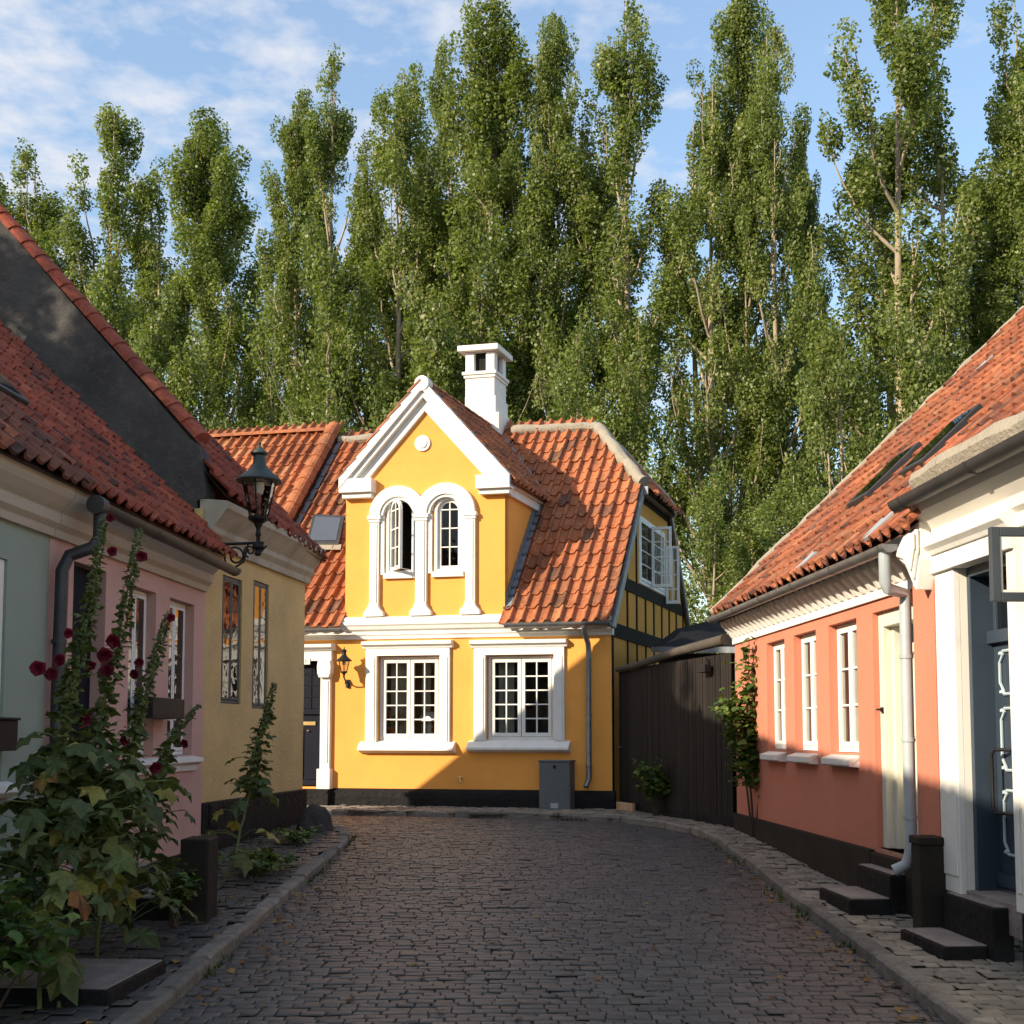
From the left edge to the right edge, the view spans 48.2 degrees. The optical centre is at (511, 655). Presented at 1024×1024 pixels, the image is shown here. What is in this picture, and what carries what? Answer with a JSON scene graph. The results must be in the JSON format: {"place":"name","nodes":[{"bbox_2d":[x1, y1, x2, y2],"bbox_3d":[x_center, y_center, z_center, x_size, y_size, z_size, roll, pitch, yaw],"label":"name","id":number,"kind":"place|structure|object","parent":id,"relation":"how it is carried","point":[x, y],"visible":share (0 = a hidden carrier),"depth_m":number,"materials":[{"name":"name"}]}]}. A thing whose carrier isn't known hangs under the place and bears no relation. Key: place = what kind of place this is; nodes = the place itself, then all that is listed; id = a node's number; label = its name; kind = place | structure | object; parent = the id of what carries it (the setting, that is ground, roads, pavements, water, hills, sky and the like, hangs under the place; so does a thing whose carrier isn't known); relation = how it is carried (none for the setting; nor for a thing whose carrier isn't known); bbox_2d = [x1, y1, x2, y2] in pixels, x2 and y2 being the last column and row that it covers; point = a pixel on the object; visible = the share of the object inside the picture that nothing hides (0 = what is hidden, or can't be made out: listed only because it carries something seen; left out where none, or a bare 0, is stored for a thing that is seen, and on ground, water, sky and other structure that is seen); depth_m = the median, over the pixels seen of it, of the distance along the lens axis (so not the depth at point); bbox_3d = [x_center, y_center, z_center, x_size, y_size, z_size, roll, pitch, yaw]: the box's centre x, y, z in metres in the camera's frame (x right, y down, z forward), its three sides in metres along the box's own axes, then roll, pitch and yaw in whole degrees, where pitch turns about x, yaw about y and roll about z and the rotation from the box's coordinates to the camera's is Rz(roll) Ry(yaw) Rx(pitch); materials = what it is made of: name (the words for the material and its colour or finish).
{"place":"outdoors","nodes":[
{"label":"outdoors","id":0,"kind":"place"},
{"bbox_2d":[0,824,340,1023],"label":"pavement","id":1,"kind":"structure","parent":0,"point":[87,1012],"depth_m":8.39,"materials":[{"name":"stone"}]},
{"bbox_2d":[0,768,85,1005],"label":"hollyhock","id":2,"kind":"object","parent":1,"relation":"on","point":[64,978],"visible":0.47,"depth_m":6.28,"materials":[{"name":"green plant"}]},
{"bbox_2d":[0,863,100,1007],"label":"rose bush","id":3,"kind":"object","parent":1,"relation":"on","point":[19,939],"visible":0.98,"depth_m":5.93,"materials":[{"name":"green plant"}]},
{"bbox_2d":[0,514,130,1009],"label":"hollyhock","id":4,"kind":"object","parent":1,"relation":"on","point":[69,817],"visible":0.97,"depth_m":6.61,"materials":[{"name":"green plant"}]},
{"bbox_2d":[0,527,157,1007],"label":"hollyhock","id":5,"kind":"object","parent":1,"relation":"on","point":[120,859],"visible":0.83,"depth_m":6.87,"materials":[{"name":"green plant"}]},
{"bbox_2d":[0,927,165,1011],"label":"entrance steps","id":6,"kind":"structure","parent":1,"relation":"on","point":[108,982],"depth_m":6.52,"materials":[{"name":"stone"}]},
{"bbox_2d":[20,611,184,958],"bbox_3d":[-2.624,0.858,7.508,1.103,2.316,0.949,4,-6,-44],"label":"hollyhock","id":7,"kind":"object","parent":1,"relation":"on","point":[132,893],"visible":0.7,"depth_m":7.49,"materials":[{"name":"green plant"}]},
{"bbox_2d":[66,862,174,921],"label":"entrance steps","id":8,"kind":"structure","parent":1,"relation":"on","point":[156,914],"depth_m":8.89,"materials":[{"name":"stone"}]},
{"bbox_2d":[86,704,201,941],"bbox_3d":[-2.685,1.196,8.168,0.809,1.700,0.806,2,-5,-28],"label":"hollyhock","id":9,"kind":"object","parent":1,"relation":"on","point":[160,768],"visible":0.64,"depth_m":8.12,"materials":[{"name":"green plant"}]},
{"bbox_2d":[138,858,203,927],"bbox_3d":[-2.550,1.781,8.637,0.513,0.532,0.462,-2,-4,22],"label":"rose bush","id":10,"kind":"object","parent":1,"relation":"on","point":[175,880],"visible":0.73,"depth_m":8.61,"materials":[{"name":"green plant"}]},
{"bbox_2d":[179,836,217,925],"bbox_3d":[-2.450,1.778,8.948,0.220,0.700,0.300,0,-4,0],"label":"stone post","id":11,"kind":"object","parent":1,"relation":"on","point":[199,854],"visible":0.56,"depth_m":8.81,"materials":[{"name":"grey stone"}]},
{"bbox_2d":[199,682,279,887],"bbox_3d":[-2.504,1.185,10.580,0.740,1.899,0.789,3,-5,-33],"label":"hollyhock","id":12,"kind":"object","parent":1,"relation":"on","point":[255,788],"visible":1,"depth_m":10.63,"materials":[{"name":"green plant"}]},
{"bbox_2d":[218,846,298,872],"bbox_3d":[-2.495,1.991,11.080,0.769,0.251,1.144,0,-4,0],"label":"weed","id":13,"kind":"object","parent":1,"relation":"on","point":[262,859],"visible":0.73,"depth_m":11.13,"materials":[{"name":"green plant"}]},
{"bbox_2d":[271,825,321,842],"bbox_3d":[-2.515,2.057,13.145,0.571,0.207,1.164,0,-4,0],"label":"weed","id":14,"kind":"object","parent":1,"relation":"on","point":[290,835],"visible":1,"depth_m":12.99,"materials":[{"name":"green plant"}]},
{"bbox_2d":[296,804,332,833],"bbox_3d":[-2.451,2.130,14.300,0.487,0.558,0.511,0,-4,0],"label":"boulder","id":15,"kind":"object","parent":1,"relation":"on","point":[314,815],"visible":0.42,"depth_m":14.14,"materials":[{"name":"grey stone"}]},
{"bbox_2d":[0,0,1023,622],"label":"sky","id":16,"kind":"structure","parent":0,"point":[160,61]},
{"bbox_2d":[154,816,934,1023],"bbox_3d":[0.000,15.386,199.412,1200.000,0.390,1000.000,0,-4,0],"label":"ground","id":17,"kind":"structure","parent":0,"point":[549,992],"depth_m":7.97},
{"bbox_2d":[0,391,95,920],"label":"green house","id":18,"kind":"structure","parent":17,"relation":"on","point":[34,503],"depth_m":8.33,"materials":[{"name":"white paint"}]},
{"bbox_2d":[0,559,18,798],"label":"window","id":19,"kind":"structure","parent":18,"relation":"in","point":[4,785],"depth_m":8.10,"materials":[{"name":"white paint"}]},
{"bbox_2d":[0,717,20,750],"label":"window box","id":20,"kind":"object","parent":18,"relation":"attached to","point":[8,733],"visible":0.98,"depth_m":7.93,"materials":[{"name":"brown wood"}]},
{"bbox_2d":[0,318,241,919],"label":"pink house","id":21,"kind":"structure","parent":17,"relation":"on","point":[177,573],"depth_m":10.66,"materials":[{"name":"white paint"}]},
{"bbox_2d":[66,566,92,861],"bbox_3d":[-3.625,0.483,9.409,0.055,2.449,0.601,0,-4,5],"label":"front door","id":22,"kind":"structure","parent":21,"relation":"in","point":[80,574],"depth_m":9.55,"materials":[{"name":"black paint"}]},
{"bbox_2d":[124,590,158,774],"bbox_3d":[-3.436,0.241,10.517,0.260,1.706,0.763,0,-4,5],"label":"window","id":23,"kind":"structure","parent":21,"relation":"in","point":[142,597],"depth_m":10.67,"materials":[{"name":"white paint"}]},
{"bbox_2d":[134,697,184,718],"bbox_3d":[-3.282,0.495,10.662,0.180,0.189,0.780,0,-4,5],"label":"window box","id":24,"kind":"object","parent":21,"relation":"attached to","point":[165,708],"visible":0.69,"depth_m":10.56,"materials":[{"name":"brown wood"}]},
{"bbox_2d":[167,601,202,771],"bbox_3d":[-3.357,0.309,11.490,0.260,1.706,0.834,0,-4,5],"label":"window","id":25,"kind":"structure","parent":21,"relation":"in","point":[185,763],"depth_m":11.63,"materials":[{"name":"white paint"}]},
{"bbox_2d":[212,441,281,569],"bbox_3d":[-2.809,-1.597,12.338,0.687,1.426,0.490,-2,-5,28],"label":"street lantern","id":26,"kind":"object","parent":21,"relation":"attached to","point":[261,478],"visible":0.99,"depth_m":12.25,"materials":[{"name":"black metal"}]},
{"bbox_2d":[0,203,327,849],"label":"ochre house","id":27,"kind":"structure","parent":17,"relation":"on","point":[57,323],"depth_m":12.90,"materials":[{"name":"yellow paint"}]},
{"bbox_2d":[221,576,239,703],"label":"window","id":28,"kind":"structure","parent":27,"relation":"in","point":[230,582],"depth_m":13.11,"materials":[{"name":"grey glass"}]},
{"bbox_2d":[252,581,266,708],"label":"window","id":29,"kind":"structure","parent":27,"relation":"in","point":[260,607],"depth_m":13.97,"materials":[{"name":"grey glass"}]},
{"bbox_2d":[110,824,349,1023],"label":"kerb","id":30,"kind":"structure","parent":17,"relation":"on","point":[175,986],"depth_m":7.94,"materials":[{"name":"stone"}]},
{"bbox_2d":[208,421,344,617],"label":"terraced house","id":31,"kind":"structure","parent":17,"relation":"on","point":[297,457],"depth_m":22.18,"materials":[{"name":"orange tile"}]},
{"bbox_2d":[295,343,694,810],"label":"yellow house","id":32,"kind":"structure","parent":17,"relation":"on","point":[507,598],"depth_m":18.82,"materials":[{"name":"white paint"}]},
{"bbox_2d":[303,661,320,785],"bbox_3d":[-3.450,1.138,19.175,0.727,2.096,0.121,-1,-4,12],"label":"front door","id":33,"kind":"structure","parent":32,"relation":"in","point":[312,683],"depth_m":19.14,"materials":[{"name":"black paint"}]},
{"bbox_2d":[336,647,351,687],"bbox_3d":[-2.745,0.191,18.762,0.260,0.658,0.410,0,-4,0],"label":"wall lantern","id":34,"kind":"object","parent":32,"relation":"attached to","point":[344,658],"depth_m":18.66,"materials":[{"name":"black metal"}]},
{"bbox_2d":[387,711,404,733],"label":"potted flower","id":35,"kind":"object","parent":32,"relation":"in","point":[392,730],"visible":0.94,"depth_m":18.86,"materials":[{"name":"green plant"}]},
{"bbox_2d":[383,499,414,578],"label":"arched window","id":36,"kind":"structure","parent":32,"relation":"in","point":[390,573],"depth_m":18.84,"materials":[{"name":"white paint"}]},
{"bbox_2d":[357,640,455,752],"bbox_3d":[-1.681,0.682,18.783,1.641,1.841,0.461,-1,-4,12],"label":"window","id":37,"kind":"structure","parent":32,"relation":"in","point":[400,742],"depth_m":18.73,"materials":[{"name":"white paint"}]},
{"bbox_2d":[419,712,434,733],"bbox_3d":[-1.361,1.111,18.814,0.340,0.360,0.335,0,-4,0],"label":"table lamp","id":38,"kind":"object","parent":32,"relation":"in","point":[430,715],"visible":0.92,"depth_m":18.74,"materials":[{"name":"white paint"}]},
{"bbox_2d":[431,497,463,577],"bbox_3d":[-1.031,-1.941,18.770,0.542,1.335,0.208,-1,-4,12],"label":"arched window","id":39,"kind":"structure","parent":32,"relation":"in","point":[439,570],"depth_m":18.76,"materials":[{"name":"white paint"}]},
{"bbox_2d":[466,638,570,752],"bbox_3d":[0.134,0.653,18.388,1.685,1.813,0.440,-1,-4,12],"label":"window","id":40,"kind":"structure","parent":32,"relation":"in","point":[505,741],"depth_m":18.33,"materials":[{"name":"white paint"}]},
{"bbox_2d":[638,515,665,595],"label":"side window","id":41,"kind":"structure","parent":32,"relation":"in","point":[642,521],"depth_m":20.60,"materials":[{"name":"white paint"}]},
{"bbox_2d":[328,808,991,1023],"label":"kerb","id":42,"kind":"structure","parent":17,"relation":"on","point":[891,966],"depth_m":9.37,"materials":[{"name":"stone"}]},
{"bbox_2d":[615,634,736,826],"bbox_3d":[2.212,1.170,16.344,0.202,2.672,3.448,1,-4,-20],"label":"plank fence","id":43,"kind":"object","parent":17,"relation":"on","point":[671,720],"visible":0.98,"depth_m":16.01,"materials":[{"name":"wood"}]},
{"bbox_2d":[618,669,639,803],"bbox_3d":[1.789,1.241,17.614,0.105,2.037,0.729,1,-4,-20],"label":"gate door","id":44,"kind":"structure","parent":43,"relation":"in","point":[629,679],"depth_m":17.64,"materials":[{"name":"brown wood"}]},
{"bbox_2d":[697,657,710,672],"bbox_3d":[2.580,0.129,15.279,0.133,0.204,0.200,1,-4,-20],"label":"flood lamp","id":45,"kind":"object","parent":43,"relation":"attached to","point":[703,668],"visible":1,"depth_m":15.21,"materials":[{"name":"black metal"}]},
{"bbox_2d":[651,621,734,663],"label":"shed","id":46,"kind":"structure","parent":17,"relation":"on","point":[686,635],"depth_m":18.68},
{"bbox_2d":[678,0,831,579],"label":"poplar tree","id":47,"kind":"object","parent":17,"relation":"on","point":[765,126],"visible":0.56,"depth_m":40.11,"materials":[{"name":"green plant"}]},
{"bbox_2d":[706,306,1023,918],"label":"coral house","id":48,"kind":"structure","parent":17,"relation":"on","point":[827,605],"depth_m":10.94,"materials":[{"name":"orange paint"}]},
{"bbox_2d":[708,636,760,836],"bbox_3d":[2.809,0.980,13.697,0.931,2.417,0.591,0,-4,0],"label":"climbing rose","id":49,"kind":"object","parent":48,"relation":"attached to","point":[746,760],"visible":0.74,"depth_m":13.64,"materials":[{"name":"green plant"}]},
{"bbox_2d":[760,641,785,761],"bbox_3d":[2.989,0.513,12.832,0.250,1.346,0.697,0,-4,-3],"label":"window","id":50,"kind":"structure","parent":48,"relation":"in","point":[779,651],"depth_m":13.01,"materials":[{"name":"white paint"}]},
{"bbox_2d":[787,632,817,763],"bbox_3d":[3.050,0.440,11.787,0.250,1.346,0.728,0,-4,-3],"label":"window","id":51,"kind":"structure","parent":48,"relation":"in","point":[808,745],"depth_m":11.86,"materials":[{"name":"white paint"}]},
{"bbox_2d":[821,621,858,767],"bbox_3d":[3.172,0.362,10.671,0.365,1.346,0.756,0,-4,-3],"label":"window","id":52,"kind":"structure","parent":48,"relation":"in","point":[852,746],"depth_m":10.71,"materials":[{"name":"white paint"}]},
{"bbox_2d":[876,642,918,834],"bbox_3d":[3.308,0.671,9.379,0.362,1.890,0.907,0,-4,0],"label":"front door","id":53,"kind":"structure","parent":48,"relation":"in","point":[881,709],"depth_m":9.62,"materials":[{"name":"beige paint"}]},
{"bbox_2d":[887,411,1023,962],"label":"white house","id":54,"kind":"structure","parent":17,"relation":"on","point":[962,544],"depth_m":8.05,"materials":[{"name":"paint"}]},
{"bbox_2d":[986,574,1015,891],"bbox_3d":[3.407,0.514,7.761,0.181,2.197,0.680,0,-4,-3],"label":"front door","id":55,"kind":"structure","parent":54,"relation":"in","point":[1006,878],"depth_m":7.95,"materials":[{"name":"blue wood"}]},
{"bbox_2d":[155,815,946,1023],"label":"road","id":56,"kind":"structure","parent":0,"point":[848,985],"depth_m":8.46,"materials":[{"name":"stone"}]},
{"bbox_2d":[17,823,926,1023],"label":"fallen leaves","id":57,"kind":"object","parent":56,"relation":"on","point":[232,970],"visible":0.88,"depth_m":8.23,"materials":[{"name":"plant"}]},
{"bbox_2d":[201,829,937,1015],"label":"kerb weeds","id":58,"kind":"object","parent":56,"relation":"on","point":[209,972],"visible":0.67,"depth_m":10.19,"materials":[{"name":"green plant"}]},
{"bbox_2d":[559,818,588,820],"bbox_3d":[0.931,2.398,16.638,0.480,0.050,0.170,0,-4,0],"label":"drain grate","id":59,"kind":"object","parent":56,"relation":"on","point":[570,819],"visible":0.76,"depth_m":16.57,"materials":[{"name":"black metal"}]},
{"bbox_2d":[307,805,1023,1023],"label":"pavement","id":60,"kind":"structure","parent":0,"point":[986,1000],"depth_m":8.02,"materials":[{"name":"grey stone"}]},
{"bbox_2d":[538,760,575,809],"bbox_3d":[0.703,2.045,17.886,0.556,0.815,0.272,-1,-4,12],"label":"utility cabinet","id":61,"kind":"object","parent":60,"relation":"on","point":[556,784],"visible":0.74,"depth_m":17.77,"materials":[{"name":"grey metal"}]},
{"bbox_2d":[616,802,634,811],"bbox_3d":[1.738,2.314,17.498,0.050,0.120,0.570,1,-4,-20],"label":"timber board","id":62,"kind":"object","parent":60,"relation":"on","point":[624,806],"visible":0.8,"depth_m":17.43,"materials":[{"name":"brown wood"}]},
{"bbox_2d":[631,757,671,815],"bbox_3d":[2.117,1.885,16.471,0.774,0.850,0.599,-1,-4,11],"label":"garden shrub","id":63,"kind":"object","parent":60,"relation":"on","point":[652,789],"visible":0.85,"depth_m":16.39,"materials":[{"name":"green plant"}]},
{"bbox_2d":[819,864,905,918],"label":"entrance steps","id":64,"kind":"structure","parent":60,"relation":"on","point":[879,890],"depth_m":9.17,"materials":[{"name":"stone"}]},
{"bbox_2d":[909,835,948,927],"bbox_3d":[3.075,1.720,8.400,0.234,0.780,0.224,0,-4,0],"label":"wooden post","id":65,"kind":"object","parent":60,"relation":"on","point":[929,890],"visible":0.62,"depth_m":8.31,"materials":[{"name":"brown wood"}]},
{"bbox_2d":[901,892,1014,965],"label":"entrance steps","id":66,"kind":"structure","parent":60,"relation":"on","point":[975,927],"depth_m":7.62,"materials":[{"name":"stone"}]},
{"label":"garden ground","id":67,"kind":"structure","parent":0,"visible":0},
{"bbox_2d":[0,173,19,223],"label":"poplar tree","id":68,"kind":"object","parent":67,"relation":"on","point":[4,193],"visible":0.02,"depth_m":61.52,"materials":[{"name":"green plant"}]},
{"bbox_2d":[6,137,96,303],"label":"poplar tree","id":69,"kind":"object","parent":67,"relation":"on","point":[45,229],"visible":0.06,"depth_m":60.65,"materials":[{"name":"green plant"}]},
{"bbox_2d":[64,248,165,375],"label":"young tree","id":70,"kind":"object","parent":67,"relation":"on","point":[104,306],"visible":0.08,"depth_m":52.45,"materials":[{"name":"green plant"}]},
{"bbox_2d":[59,102,235,427],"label":"poplar tree","id":71,"kind":"object","parent":67,"relation":"on","point":[144,246],"visible":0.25,"depth_m":57.39,"materials":[{"name":"green plant"}]},
{"bbox_2d":[128,282,228,430],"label":"young tree","id":72,"kind":"object","parent":67,"relation":"on","point":[151,338],"visible":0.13,"depth_m":47.38,"materials":[{"name":"green plant"}]},
{"bbox_2d":[127,105,281,429],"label":"poplar tree","id":73,"kind":"object","parent":67,"relation":"on","point":[213,212],"visible":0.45,"depth_m":54.36,"materials":[{"name":"green plant"}]},
{"bbox_2d":[226,85,342,428],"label":"poplar tree","id":74,"kind":"object","parent":67,"relation":"on","point":[281,262],"visible":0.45,"depth_m":51.48,"materials":[{"name":"green plant"}]},
{"bbox_2d":[241,202,395,435],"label":"young tree","id":75,"kind":"object","parent":67,"relation":"on","point":[335,341],"visible":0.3,"depth_m":44.77,"materials":[{"name":"green plant"}]},
{"bbox_2d":[254,41,420,432],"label":"poplar tree","id":76,"kind":"object","parent":67,"relation":"on","point":[331,149],"visible":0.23,"depth_m":50.08,"materials":[{"name":"green plant"}]},
{"bbox_2d":[335,60,500,431],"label":"poplar tree","id":77,"kind":"object","parent":67,"relation":"on","point":[391,159],"visible":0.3,"depth_m":46.82,"materials":[{"name":"green plant"}]},
{"bbox_2d":[371,36,498,388],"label":"poplar tree","id":78,"kind":"object","parent":67,"relation":"on","point":[433,100],"visible":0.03,"depth_m":51.65,"materials":[{"name":"green plant"}]},
{"bbox_2d":[360,203,560,431],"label":"young tree","id":79,"kind":"object","parent":67,"relation":"on","point":[436,367],"visible":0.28,"depth_m":42.59,"materials":[{"name":"green plant"}]},
{"bbox_2d":[403,0,565,423],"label":"poplar tree","id":80,"kind":"object","parent":67,"relation":"on","point":[491,107],"visible":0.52,"depth_m":45.37,"materials":[{"name":"green plant"}]},
{"bbox_2d":[494,10,610,422],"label":"poplar tree","id":81,"kind":"object","parent":67,"relation":"on","point":[555,119],"visible":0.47,"depth_m":44.73,"materials":[{"name":"green plant"}]},
{"bbox_2d":[518,299,678,496],"bbox_3d":[2.558,-4.008,36.718,4.705,15.614,4.947,1,-4,-9],"label":"young tree","id":82,"kind":"object","parent":67,"relation":"on","point":[622,433],"visible":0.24,"depth_m":36.16,"materials":[{"name":"green plant"}]},
{"bbox_2d":[521,0,702,565],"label":"poplar tree","id":83,"kind":"object","parent":67,"relation":"on","point":[602,231],"visible":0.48,"depth_m":43.43,"materials":[{"name":"green plant"}]},
{"bbox_2d":[623,0,798,653],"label":"poplar tree","id":84,"kind":"object","parent":67,"relation":"on","point":[705,347],"visible":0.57,"depth_m":41.09,"materials":[{"name":"green plant"}]},
{"bbox_2d":[678,453,782,653],"bbox_3d":[5.176,-0.923,27.367,3.215,8.129,3.380,1,-4,-10],"label":"young tree","id":85,"kind":"object","parent":67,"relation":"on","point":[704,525],"visible":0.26,"depth_m":27.08,"materials":[{"name":"green plant"}]},
{"bbox_2d":[724,468,823,577],"bbox_3d":[6.498,-0.610,25.958,2.793,7.303,2.783,3,-5,-41],"label":"young tree","id":86,"kind":"object","parent":67,"relation":"on","point":[770,535],"visible":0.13,"depth_m":25.90,"materials":[{"name":"green plant"}]},
{"bbox_2d":[771,132,848,522],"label":"poplar tree","id":87,"kind":"object","parent":67,"relation":"on","point":[811,217],"visible":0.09,"depth_m":44.90,"materials":[{"name":"green plant"}]},
{"bbox_2d":[762,309,910,523],"bbox_3d":[9.989,-3.391,34.106,4.083,14.011,4.068,3,-5,-40],"label":"young tree","id":88,"kind":"object","parent":67,"relation":"on","point":[812,401],"visible":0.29,"depth_m":34.30,"materials":[{"name":"green plant"}]},
{"bbox_2d":[801,0,1005,480],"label":"poplar tree","id":89,"kind":"object","parent":67,"relation":"on","point":[869,187],"visible":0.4,"depth_m":37.92,"materials":[{"name":"green plant"}]},
{"bbox_2d":[853,231,975,459],"bbox_3d":[13.176,-4.654,34.403,5.254,16.584,4.998,-1,-4,20],"label":"young tree","id":90,"kind":"object","parent":67,"relation":"on","point":[921,387],"visible":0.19,"depth_m":34.38,"materials":[{"name":"green plant"}]},
{"bbox_2d":[927,248,1017,378],"bbox_3d":[15.347,-4.808,36.176,4.699,17.088,4.661,0,-4,2],"label":"poplar tree","id":91,"kind":"object","parent":67,"relation":"on","point":[987,319],"visible":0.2,"depth_m":36.42,"materials":[{"name":"green plant"}]},
{"bbox_2d":[938,0,1023,369],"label":"poplar tree","id":92,"kind":"object","parent":67,"relation":"on","point":[1006,135],"visible":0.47,"depth_m":37.22,"materials":[{"name":"green plant"}]}
]}

